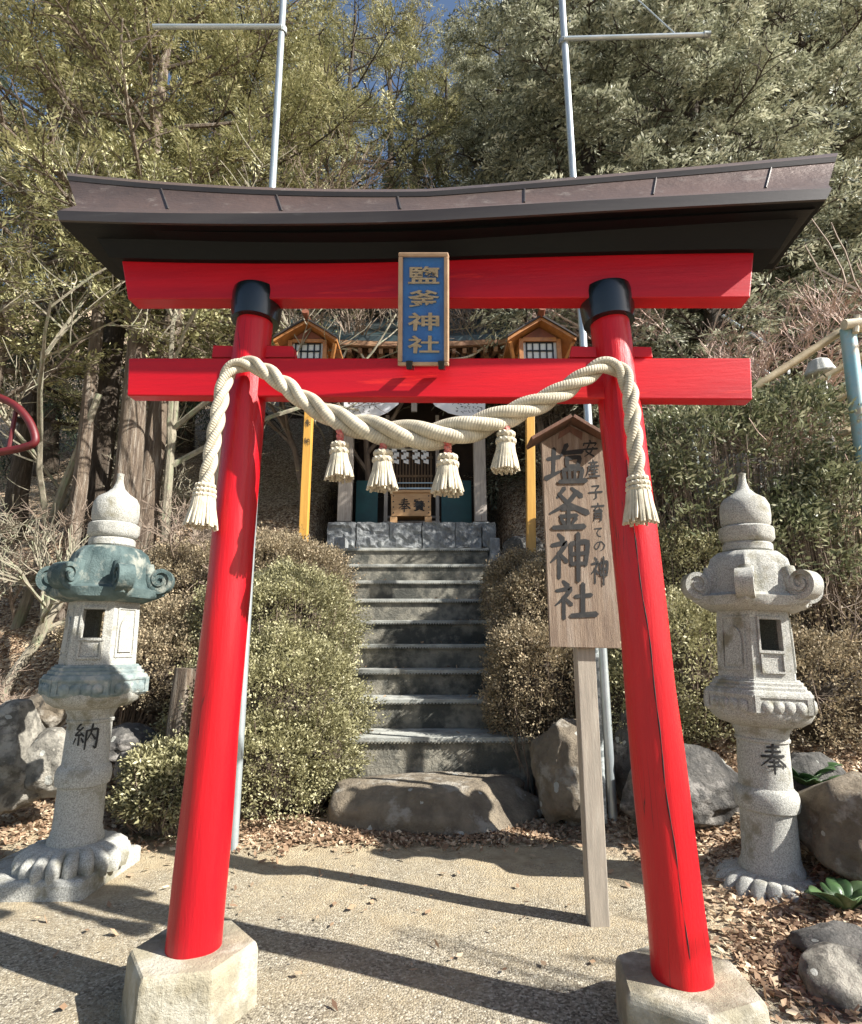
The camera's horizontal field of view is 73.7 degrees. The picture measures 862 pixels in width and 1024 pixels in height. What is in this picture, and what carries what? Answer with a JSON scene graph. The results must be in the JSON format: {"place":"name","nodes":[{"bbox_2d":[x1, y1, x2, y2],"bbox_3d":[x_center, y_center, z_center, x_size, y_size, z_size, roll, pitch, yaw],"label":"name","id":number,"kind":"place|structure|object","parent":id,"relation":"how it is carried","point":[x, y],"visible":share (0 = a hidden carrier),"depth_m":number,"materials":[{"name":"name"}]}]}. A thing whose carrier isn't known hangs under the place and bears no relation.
{"place":"outdoors","nodes":[
{"label":"outdoors","id":0,"kind":"place"},
{"bbox_2d":[0,0,860,308],"label":"sky","id":1,"kind":"structure","parent":0,"point":[450,4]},
{"bbox_2d":[0,309,861,1023],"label":"ground","id":2,"kind":"structure","parent":0,"point":[152,873],"depth_m":3.20,"materials":[{"name":"beige stone"}]},
{"bbox_2d":[0,664,33,704],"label":"bare bush","id":3,"kind":"object","parent":2,"relation":"on","point":[5,697],"visible":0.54,"depth_m":5.79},
{"bbox_2d":[0,394,39,455],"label":"red railing","id":4,"kind":"object","parent":2,"relation":"on","point":[26,417],"visible":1,"depth_m":6.77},
{"bbox_2d":[0,699,45,814],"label":"boulder","id":5,"kind":"object","parent":2,"relation":"on","point":[22,727],"visible":0.74,"depth_m":4.49,"materials":[{"name":"stone"}]},
{"bbox_2d":[24,727,65,798],"bbox_3d":[-3.055,2.038,4.673,0.509,0.537,0.414,5,-14,-21],"label":"boulder","id":6,"kind":"object","parent":5,"relation":"on","point":[44,753],"visible":0.53,"depth_m":4.52,"materials":[{"name":"stone"}]},
{"bbox_2d":[0,494,57,601],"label":"bare bush","id":7,"kind":"object","parent":2,"relation":"on","point":[14,527],"visible":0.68,"depth_m":7.58,"materials":[{"name":"brown plant"}]},
{"bbox_2d":[0,1,64,489],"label":"cedar tree","id":8,"kind":"object","parent":2,"relation":"on","point":[2,77],"visible":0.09,"depth_m":16.99,"materials":[{"name":"green plant"}]},
{"bbox_2d":[0,477,91,621],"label":"bare bush","id":9,"kind":"object","parent":2,"relation":"on","point":[11,602],"visible":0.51,"depth_m":7.70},
{"bbox_2d":[29,693,66,727],"bbox_3d":[-3.458,1.796,5.221,0.532,0.411,0.446,0,-13,0],"label":"boulder","id":10,"kind":"object","parent":2,"relation":"on","point":[50,716],"visible":0.18,"depth_m":5.07,"materials":[{"name":"brown stone"}]},
{"bbox_2d":[0,4,166,475],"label":"cedar tree","id":11,"kind":"object","parent":2,"relation":"on","point":[51,457],"visible":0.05,"depth_m":14.98,"materials":[{"name":"brown plant"}]},
{"bbox_2d":[0,473,174,901],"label":"stone lantern","id":12,"kind":"object","parent":2,"relation":"on","point":[91,682],"visible":1,"depth_m":3.81,"materials":[{"name":"grey stone"}]},
{"bbox_2d":[0,503,183,701],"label":"leaning sapling","id":13,"kind":"object","parent":2,"relation":"on","point":[49,611],"visible":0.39,"depth_m":6.85,"materials":[{"name":"beige plant"}]},
{"bbox_2d":[0,0,192,545],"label":"evergreen tree","id":14,"kind":"object","parent":2,"relation":"on","point":[20,472],"visible":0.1,"depth_m":11.34,"materials":[{"name":"green plant"}]},
{"bbox_2d":[7,412,194,526],"bbox_3d":[-4.898,-0.199,9.120,2.453,2.985,1.761,0,-13,0],"label":"bare bush","id":15,"kind":"object","parent":2,"relation":"on","point":[183,466],"visible":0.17,"depth_m":8.93,"materials":[{"name":"brown plant"}]},
{"bbox_2d":[0,120,205,644],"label":"cedar tree","id":16,"kind":"object","parent":2,"relation":"on","point":[82,464],"visible":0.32,"depth_m":8.33,"materials":[{"name":"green plant"}]},
{"bbox_2d":[0,143,217,629],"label":"bare tree","id":17,"kind":"object","parent":2,"relation":"on","point":[25,603],"visible":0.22,"depth_m":8.02,"materials":[{"name":"brown plant"}]},
{"bbox_2d":[33,609,201,726],"bbox_3d":[-3.233,1.624,6.438,2.709,1.541,1.502,-8,-15,33],"label":"azalea bush","id":18,"kind":"object","parent":2,"relation":"on","point":[154,698],"visible":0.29,"depth_m":5.71,"materials":[{"name":"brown plant"}]},
{"bbox_2d":[27,159,208,608],"bbox_3d":[-5.040,-2.276,9.247,2.634,8.013,2.959,5,-14,-21],"label":"cedar tree","id":19,"kind":"object","parent":2,"relation":"on","point":[104,438],"visible":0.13,"depth_m":8.91,"materials":[{"name":"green plant"}]},
{"bbox_2d":[0,0,241,657],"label":"evergreen tree","id":20,"kind":"object","parent":2,"relation":"on","point":[8,320],"visible":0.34,"depth_m":8.49,"materials":[{"name":"green plant"}]},
{"bbox_2d":[113,749,146,796],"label":"bush","id":21,"kind":"object","parent":2,"relation":"on","point":[122,755],"visible":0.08,"depth_m":4.72,"materials":[{"name":"plant"}]},
{"bbox_2d":[0,0,266,508],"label":"evergreen tree","id":22,"kind":"object","parent":2,"relation":"on","point":[25,112],"visible":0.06,"depth_m":13.55,"materials":[{"name":"green plant"}]},
{"bbox_2d":[72,411,195,543],"bbox_3d":[-4.497,-0.310,9.578,1.969,2.741,2.438,-4,-13,16],"label":"bare bush","id":23,"kind":"object","parent":2,"relation":"on","point":[186,487],"visible":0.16,"depth_m":9.48,"materials":[{"name":"brown plant"}]},
{"bbox_2d":[26,129,244,611],"bbox_3d":[-4.197,-2.321,8.650,3.422,8.028,2.526,-7,-15,30],"label":"cedar tree","id":24,"kind":"object","parent":2,"relation":"on","point":[155,441],"visible":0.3,"depth_m":8.51,"materials":[{"name":"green plant"}]},
{"bbox_2d":[109,722,164,763],"bbox_3d":[-2.751,2.114,5.250,0.608,0.334,0.590,10,-16,-38],"label":"boulder","id":25,"kind":"object","parent":2,"relation":"on","point":[123,735],"visible":0.42,"depth_m":5.09,"materials":[{"name":"stone"}]},
{"bbox_2d":[105,734,188,842],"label":"azalea bush","id":26,"kind":"object","parent":2,"relation":"on","point":[152,780],"visible":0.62,"depth_m":4.43,"materials":[{"name":"green plant"}]},
{"bbox_2d":[86,487,211,601],"bbox_3d":[-3.386,0.717,7.299,2.533,2.628,1.622,-7,-15,29],"label":"bare bush","id":27,"kind":"object","parent":2,"relation":"on","point":[179,526],"visible":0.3,"depth_m":7.12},
{"bbox_2d":[0,0,344,633],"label":"evergreen tree","id":28,"kind":"object","parent":2,"relation":"on","point":[130,449],"visible":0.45,"depth_m":8.58,"materials":[{"name":"green plant"}]},
{"bbox_2d":[64,7,281,452],"bbox_3d":[-7.306,-10.093,18.930,6.408,18.411,5.825,9,-16,-36],"label":"cedar tree","id":29,"kind":"object","parent":2,"relation":"on","point":[187,434],"depth_m":17.20,"materials":[{"name":"brown plant"}]},
{"bbox_2d":[165,668,195,739],"bbox_3d":[-2.217,1.988,5.023,0.244,1.210,0.245,0,-13,0],"label":"tree stump","id":30,"kind":"object","parent":2,"relation":"on","point":[182,679],"visible":0.49,"depth_m":5.04,"materials":[{"name":"brown wood"}]},
{"bbox_2d":[15,0,404,558],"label":"evergreen tree","id":31,"kind":"object","parent":2,"relation":"on","point":[340,121],"visible":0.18,"depth_m":10.15,"materials":[{"name":"green plant"}]},
{"bbox_2d":[152,0,286,850],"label":"steel pole","id":32,"kind":"object","parent":2,"relation":"on","point":[281,27],"visible":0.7,"depth_m":5.55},
{"bbox_2d":[100,522,366,662],"bbox_3d":[-2.544,1.188,7.116,3.449,2.229,2.751,0,-13,0],"label":"azalea bush","id":33,"kind":"object","parent":2,"relation":"on","point":[270,545],"visible":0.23,"depth_m":6.96,"materials":[{"name":"green plant"}]},
{"bbox_2d":[158,309,344,510],"bbox_3d":[-3.719,-2.688,12.595,4.228,5.716,4.646,0,-13,0],"label":"bare tree","id":34,"kind":"object","parent":2,"relation":"on","point":[283,420],"visible":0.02,"depth_m":12.15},
{"bbox_2d":[0,69,504,546],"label":"bare tree","id":35,"kind":"object","parent":2,"relation":"on","point":[174,424],"visible":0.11,"depth_m":8.46,"materials":[{"name":"brown plant"}]},
{"bbox_2d":[172,0,361,462],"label":"evergreen tree","id":36,"kind":"object","parent":2,"relation":"on","point":[254,90],"visible":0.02,"depth_m":17.49,"materials":[{"name":"green plant"}]},
{"bbox_2d":[143,554,391,827],"bbox_3d":[-1.610,1.699,5.982,2.463,2.730,2.858,0,-13,0],"label":"azalea bush","id":37,"kind":"object","parent":2,"relation":"on","point":[299,728],"visible":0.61,"depth_m":5.24,"materials":[{"name":"green plant"}]},
{"bbox_2d":[203,105,338,424],"bbox_3d":[-5.308,-11.723,23.048,5.825,18.411,6.408,6,-14,-23],"label":"cedar tree","id":38,"kind":"object","parent":2,"relation":"on","point":[293,416],"visible":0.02,"depth_m":21.26,"materials":[{"name":"green plant"}]},
{"bbox_2d":[193,1,358,326],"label":"evergreen tree","id":39,"kind":"object","parent":2,"relation":"on","point":[304,70],"visible":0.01,"depth_m":29.42,"materials":[{"name":"green plant"}]},
{"bbox_2d":[273,309,343,541],"bbox_3d":[-1.774,-0.452,7.999,0.899,4.777,0.898,0,-13,0],"label":"wooden lamp post","id":40,"kind":"object","parent":2,"relation":"on","point":[316,346],"visible":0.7,"depth_m":8.16,"materials":[{"name":"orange wood"}]},
{"bbox_2d":[248,0,474,513],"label":"evergreen tree","id":41,"kind":"object","parent":2,"relation":"on","point":[333,40],"visible":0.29,"depth_m":14.87,"materials":[{"name":"green plant"}]},
{"bbox_2d":[270,0,459,309],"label":"evergreen tree","id":42,"kind":"object","parent":2,"relation":"on","point":[413,38],"visible":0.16,"depth_m":27.80,"materials":[{"name":"green plant"}]},
{"bbox_2d":[256,104,486,480],"bbox_3d":[-1.093,-3.034,10.839,5.193,7.900,5.872,0,-13,0],"label":"bare tree","id":43,"kind":"object","parent":2,"relation":"on","point":[366,464],"visible":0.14,"depth_m":10.48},
{"bbox_2d":[369,60,448,188],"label":"cedar tree","id":44,"kind":"object","parent":2,"relation":"on","point":[406,92],"visible":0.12,"depth_m":25.18,"materials":[{"name":"green plant"}]},
{"bbox_2d":[327,522,495,548],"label":"stone platform","id":45,"kind":"structure","parent":2,"relation":"on","point":[418,535],"depth_m":10.02,"materials":[{"name":"grey stone blocks"}]},
{"bbox_2d":[390,490,431,522],"bbox_3d":[-0.364,-0.041,10.588,0.778,0.656,0.400,0,-13,0],"label":"offering box","id":46,"kind":"object","parent":45,"relation":"on","point":[410,504],"visible":0.9,"depth_m":10.44,"materials":[{"name":"brown wood"}]},
{"bbox_2d":[290,309,536,523],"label":"shrine building","id":47,"kind":"structure","parent":45,"relation":"on","point":[358,502],"depth_m":11.30,"materials":[{"name":"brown wood"}]},
{"bbox_2d":[344,402,398,415],"bbox_3d":[-1.062,-1.911,10.429,1.047,0.434,0.016,0,-13,0],"label":"banner","id":48,"kind":"object","parent":47,"relation":"hanging from","point":[364,408],"visible":0.44,"depth_m":10.42,"materials":[{"name":"white fabric"}]},
{"bbox_2d":[401,450,408,463],"bbox_3d":[-0.511,-1.103,11.270,0.145,0.345,0.004,0,-13,0],"label":"paper streamer","id":49,"kind":"object","parent":47,"relation":"hanging from","point":[405,460],"visible":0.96,"depth_m":11.27,"materials":[{"name":"white"}]},
{"bbox_2d":[393,453,432,489],"bbox_3d":[-0.381,-0.779,11.810,0.825,0.913,0.050,0,-13,0],"label":"lattice door","id":50,"kind":"structure","parent":47,"relation":"in","point":[430,457],"depth_m":11.80,"materials":[{"name":"brown wood"}]},
{"bbox_2d":[412,449,419,463],"bbox_3d":[-0.292,-1.103,11.270,0.145,0.345,0.004,0,-13,0],"label":"paper streamer","id":51,"kind":"object","parent":47,"relation":"hanging from","point":[415,457],"visible":0.91,"depth_m":11.27,"materials":[{"name":"white"}]},
{"bbox_2d":[433,403,484,415],"bbox_3d":[0.458,-1.889,10.424,1.062,0.480,0.016,0,-13,0],"label":"banner","id":52,"kind":"object","parent":47,"relation":"hanging from","point":[464,409],"visible":0.56,"depth_m":10.42,"materials":[{"name":"white fabric"}]},
{"bbox_2d":[325,537,533,792],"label":"stone staircase","id":53,"kind":"structure","parent":2,"relation":"on","point":[408,612],"depth_m":6.89,"materials":[{"name":"stone"}]},
{"bbox_2d":[0,480,861,1023],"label":"fallen leaves","id":54,"kind":"object","parent":2,"relation":"on","point":[780,978],"visible":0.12,"depth_m":4.20,"materials":[{"name":"plant"}]},
{"bbox_2d":[356,21,508,309],"bbox_3d":[0.705,-10.599,21.134,6.689,16.085,6.657,-1,-13,5],"label":"evergreen tree","id":55,"kind":"object","parent":2,"relation":"on","point":[424,74],"visible":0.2,"depth_m":20.52,"materials":[{"name":"green plant"}]},
{"bbox_2d":[327,771,543,838],"bbox_3d":[0.083,2.700,4.895,1.939,0.839,1.059,0,-13,0],"label":"stepping stone","id":56,"kind":"object","parent":2,"relation":"on","point":[444,802],"visible":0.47,"depth_m":4.64,"materials":[{"name":"stone"}]},
{"bbox_2d":[57,153,837,1023],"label":"torii gate","id":57,"kind":"structure","parent":2,"relation":"on","point":[607,255],"depth_m":2.81,"materials":[{"name":"red paint"}]},
{"bbox_2d":[183,356,659,530],"bbox_3d":[-0.077,-0.366,2.673,2.138,0.901,0.163,-1,-13,5],"label":"shimenawa rope","id":58,"kind":"object","parent":57,"relation":"hanging from","point":[639,509],"visible":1,"depth_m":2.63,"materials":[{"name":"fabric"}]},
{"bbox_2d":[324,429,353,483],"bbox_3d":[-0.423,-0.288,2.678,0.142,0.297,0.142,0,-13,0],"label":"rope tassel","id":59,"kind":"object","parent":58,"relation":"hanging from","point":[339,468],"visible":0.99,"depth_m":2.63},
{"bbox_2d":[366,443,397,493],"bbox_3d":[-0.222,-0.249,2.650,0.148,0.315,0.149,0,-13,0],"label":"rope tassel","id":60,"kind":"object","parent":58,"relation":"hanging from","point":[382,478],"visible":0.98,"depth_m":2.60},
{"bbox_2d":[430,442,463,497],"bbox_3d":[0.073,-0.227,2.618,0.153,0.313,0.157,0,-13,0],"label":"rope tassel","id":61,"kind":"object","parent":58,"relation":"hanging from","point":[447,481],"visible":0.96,"depth_m":2.57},
{"bbox_2d":[490,425,519,474],"bbox_3d":[0.335,-0.296,2.610,0.134,0.245,0.132,0,-13,0],"label":"rope tassel","id":62,"kind":"object","parent":58,"relation":"hanging from","point":[505,460],"visible":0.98,"depth_m":2.57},
{"bbox_2d":[398,252,448,369],"bbox_3d":[-0.037,-0.957,2.779,0.251,0.525,0.301,0,-13,0],"label":"name plaque","id":63,"kind":"object","parent":57,"relation":"attached to","point":[423,308],"visible":1,"depth_m":2.75,"materials":[{"name":"blue wood"}]},
{"bbox_2d":[356,309,595,434],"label":"bare tree","id":64,"kind":"object","parent":2,"relation":"on","point":[495,404],"visible":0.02,"depth_m":10.86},
{"bbox_2d":[436,0,516,184],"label":"evergreen tree","id":65,"kind":"object","parent":2,"relation":"on","point":[473,56],"visible":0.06,"depth_m":30.18,"materials":[{"name":"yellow plant"}]},
{"bbox_2d":[420,0,589,447],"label":"cypress tree","id":66,"kind":"object","parent":2,"relation":"on","point":[467,138],"visible":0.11,"depth_m":17.03,"materials":[{"name":"green plant"}]},
{"bbox_2d":[502,536,543,554],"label":"boulder","id":67,"kind":"object","parent":2,"relation":"on","point":[515,541],"visible":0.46,"depth_m":8.82,"materials":[{"name":"stone"}]},
{"bbox_2d":[475,544,575,797],"bbox_3d":[1.297,1.689,6.556,1.745,2.887,3.003,0,-13,0],"label":"azalea bush","id":68,"kind":"object","parent":2,"relation":"on","point":[532,686],"visible":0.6,"depth_m":5.56,"materials":[{"name":"green plant"}]},
{"bbox_2d":[502,309,576,553],"bbox_3d":[1.522,-0.565,7.819,0.938,4.462,0.931,0,-13,0],"label":"wooden lamp post","id":69,"kind":"object","parent":2,"relation":"on","point":[540,335],"visible":0.56,"depth_m":7.96,"materials":[{"name":"yellow wood"}]},
{"bbox_2d":[529,718,580,826],"bbox_3d":[1.124,2.170,4.772,0.486,0.877,0.634,6,-14,-25],"label":"boulder","id":70,"kind":"object","parent":2,"relation":"on","point":[553,749],"visible":0.72,"depth_m":4.61,"materials":[{"name":"brown stone"}]},
{"bbox_2d":[511,404,598,487],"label":"evergreen shrub","id":71,"kind":"object","parent":2,"relation":"on","point":[556,416],"visible":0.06,"depth_m":11.43,"materials":[{"name":"green plant"}]},
{"bbox_2d":[449,309,666,451],"bbox_3d":[2.053,-2.968,11.954,4.365,5.354,4.579,0,-13,0],"label":"bare tree","id":72,"kind":"object","parent":2,"relation":"on","point":[476,356],"visible":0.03,"depth_m":11.22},
{"bbox_2d":[526,414,620,926],"bbox_3d":[0.880,0.827,3.391,0.519,2.906,0.220,0,-13,0],"label":"wooden signboard","id":73,"kind":"object","parent":2,"relation":"on","point":[583,616],"visible":0.94,"depth_m":3.45,"materials":[{"name":"brown"}]},
{"bbox_2d":[432,0,734,509],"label":"cypress tree","id":74,"kind":"object","parent":2,"relation":"on","point":[541,87],"visible":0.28,"depth_m":12.31,"materials":[{"name":"green plant"}]},
{"bbox_2d":[510,308,685,348],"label":"bare tree","id":75,"kind":"object","parent":2,"relation":"on","point":[566,320],"visible":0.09,"depth_m":10.01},
{"bbox_2d":[595,648,606,823],"bbox_3d":[1.274,1.325,4.417,0.080,1.940,0.056,0,-13,0],"label":"steel pipe","id":76,"kind":"object","parent":2,"relation":"on","point":[600,727],"visible":0.27,"depth_m":4.32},
{"bbox_2d":[613,710,630,800],"bbox_3d":[1.661,2.025,4.768,0.306,0.716,0.384,9,-15,-34],"label":"boulder","id":77,"kind":"object","parent":2,"relation":"on","point":[622,763],"visible":0.39,"depth_m":4.69,"materials":[{"name":"stone"}]},
{"bbox_2d":[558,0,710,820],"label":"steel pole","id":78,"kind":"object","parent":2,"relation":"on","point":[564,39],"visible":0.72,"depth_m":5.92,"materials":[{"name":"metal"}]},
{"bbox_2d":[651,453,706,529],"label":"evergreen shrub","id":79,"kind":"object","parent":2,"relation":"on","point":[673,502],"visible":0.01,"depth_m":6.91,"materials":[{"name":"green plant"}]},
{"bbox_2d":[620,743,739,829],"bbox_3d":[1.923,2.114,4.400,0.993,0.638,0.657,0,-13,0],"label":"boulder","id":80,"kind":"object","parent":2,"relation":"on","point":[713,778],"visible":0.41,"depth_m":4.20,"materials":[{"name":"stone"}]},
{"bbox_2d":[557,0,814,444],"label":"cypress tree","id":81,"kind":"object","parent":2,"relation":"on","point":[784,260],"depth_m":15.64,"materials":[{"name":"green plant"}]},
{"bbox_2d":[572,513,812,759],"bbox_3d":[2.594,1.133,5.829,2.315,2.490,2.708,-6,-14,26],"label":"azalea bush","id":82,"kind":"object","parent":2,"relation":"on","point":[693,631],"visible":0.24,"depth_m":5.03,"materials":[{"name":"green plant"}]},
{"bbox_2d":[648,408,772,513],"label":"bare bush","id":83,"kind":"object","parent":2,"relation":"on","point":[667,484],"visible":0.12,"depth_m":6.42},
{"bbox_2d":[569,0,861,513],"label":"cypress tree","id":84,"kind":"object","parent":2,"relation":"on","point":[731,74],"visible":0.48,"depth_m":10.13,"materials":[{"name":"green plant"}]},
{"bbox_2d":[693,453,780,509],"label":"evergreen shrub","id":85,"kind":"object","parent":2,"relation":"on","point":[738,471],"visible":0.1,"depth_m":6.63,"materials":[{"name":"plant"}]},
{"bbox_2d":[688,314,790,481],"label":"bare tree","id":86,"kind":"object","parent":2,"relation":"on","point":[736,323],"visible":0.06,"depth_m":9.24,"materials":[{"name":"plant"}]},
{"bbox_2d":[631,275,861,461],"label":"bare tree","id":87,"kind":"object","parent":2,"relation":"on","point":[708,343],"visible":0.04,"depth_m":9.27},
{"bbox_2d":[636,0,861,467],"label":"cypress tree","id":88,"kind":"object","parent":2,"relation":"on","point":[816,62],"visible":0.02,"depth_m":12.48,"materials":[{"name":"green plant"}]},
{"bbox_2d":[680,473,823,902],"bbox_3d":[2.150,1.041,3.794,0.900,2.700,0.845,3,-13,1],"label":"stone lantern","id":89,"kind":"object","parent":2,"relation":"on","point":[750,587],"visible":0.97,"depth_m":3.59,"materials":[{"name":"grey stone"}]},
{"bbox_2d":[642,259,861,493],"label":"bare tree","id":90,"kind":"object","parent":2,"relation":"on","point":[761,366],"visible":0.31,"depth_m":7.21,"materials":[{"name":"plant"}]},
{"bbox_2d":[643,370,861,581],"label":"evergreen shrub","id":91,"kind":"object","parent":2,"relation":"on","point":[763,405],"visible":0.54,"depth_m":6.04,"materials":[{"name":"green plant"}]},
{"bbox_2d":[678,288,859,456],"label":"bare tree","id":92,"kind":"object","parent":2,"relation":"on","point":[732,345],"visible":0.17,"depth_m":9.43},
{"bbox_2d":[684,0,861,492],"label":"cypress tree","id":93,"kind":"object","parent":2,"relation":"on","point":[842,60],"visible":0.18,"depth_m":11.40,"materials":[{"name":"green plant"}]},
{"bbox_2d":[712,563,861,752],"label":"azalea bush","id":94,"kind":"object","parent":2,"relation":"on","point":[824,666],"visible":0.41,"depth_m":4.89,"materials":[{"name":"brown plant"}]},
{"bbox_2d":[716,439,861,655],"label":"evergreen shrub","id":95,"kind":"object","parent":2,"relation":"on","point":[815,518],"visible":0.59,"depth_m":5.61,"materials":[{"name":"green plant"}]},
{"bbox_2d":[752,314,861,515],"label":"bamboo rail fence","id":96,"kind":"object","parent":2,"relation":"on","point":[847,331],"visible":0.82,"depth_m":6.07,"materials":[{"name":"beige wood"}]},
{"bbox_2d":[755,219,861,382],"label":"bare tree","id":97,"kind":"object","parent":2,"relation":"on","point":[839,282],"visible":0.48,"depth_m":7.86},
{"bbox_2d":[792,762,842,785],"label":"broad leaved plant","id":98,"kind":"object","parent":2,"relation":"on","point":[800,777],"visible":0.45,"depth_m":4.31,"materials":[{"name":"green plant"}]},
{"bbox_2d":[790,752,845,791],"bbox_3d":[2.986,2.113,4.551,0.603,0.408,0.524,0,-13,0],"label":"boulder","id":99,"kind":"object","parent":2,"relation":"on","point":[811,763],"visible":0.3,"depth_m":4.42,"materials":[{"name":"stone"}]},
{"bbox_2d":[804,357,835,452],"bbox_3d":[4.478,-1.084,6.497,0.331,1.405,0.331,0,-13,0],"label":"garden lamp","id":100,"kind":"object","parent":2,"relation":"on","point":[816,366],"visible":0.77,"depth_m":6.53,"materials":[{"name":"metal"}]},
{"bbox_2d":[788,920,861,951],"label":"boulder","id":101,"kind":"object","parent":2,"relation":"on","point":[833,931],"visible":0.52,"depth_m":2.75,"materials":[{"name":"stone"}]},
{"bbox_2d":[797,771,861,880],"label":"boulder","id":102,"kind":"object","parent":2,"relation":"on","point":[829,818],"visible":0.81,"depth_m":3.36,"materials":[{"name":"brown stone"}]},
{"bbox_2d":[798,941,861,1016],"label":"boulder","id":103,"kind":"object","parent":2,"relation":"on","point":[830,973],"visible":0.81,"depth_m":2.48,"materials":[{"name":"stone"}]},
{"bbox_2d":[804,877,861,911],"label":"broad leaved plant","id":104,"kind":"object","parent":2,"relation":"on","point":[842,893],"visible":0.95,"depth_m":3.14,"materials":[{"name":"green plant"}]},
{"bbox_2d":[807,564,861,708],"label":"bare bush","id":105,"kind":"object","parent":2,"relation":"on","point":[839,599],"visible":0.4,"depth_m":5.13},
{"bbox_2d":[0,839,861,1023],"bbox_3d":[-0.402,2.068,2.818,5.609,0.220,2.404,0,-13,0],"label":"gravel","id":106,"kind":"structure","parent":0,"point":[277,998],"depth_m":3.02,"materials":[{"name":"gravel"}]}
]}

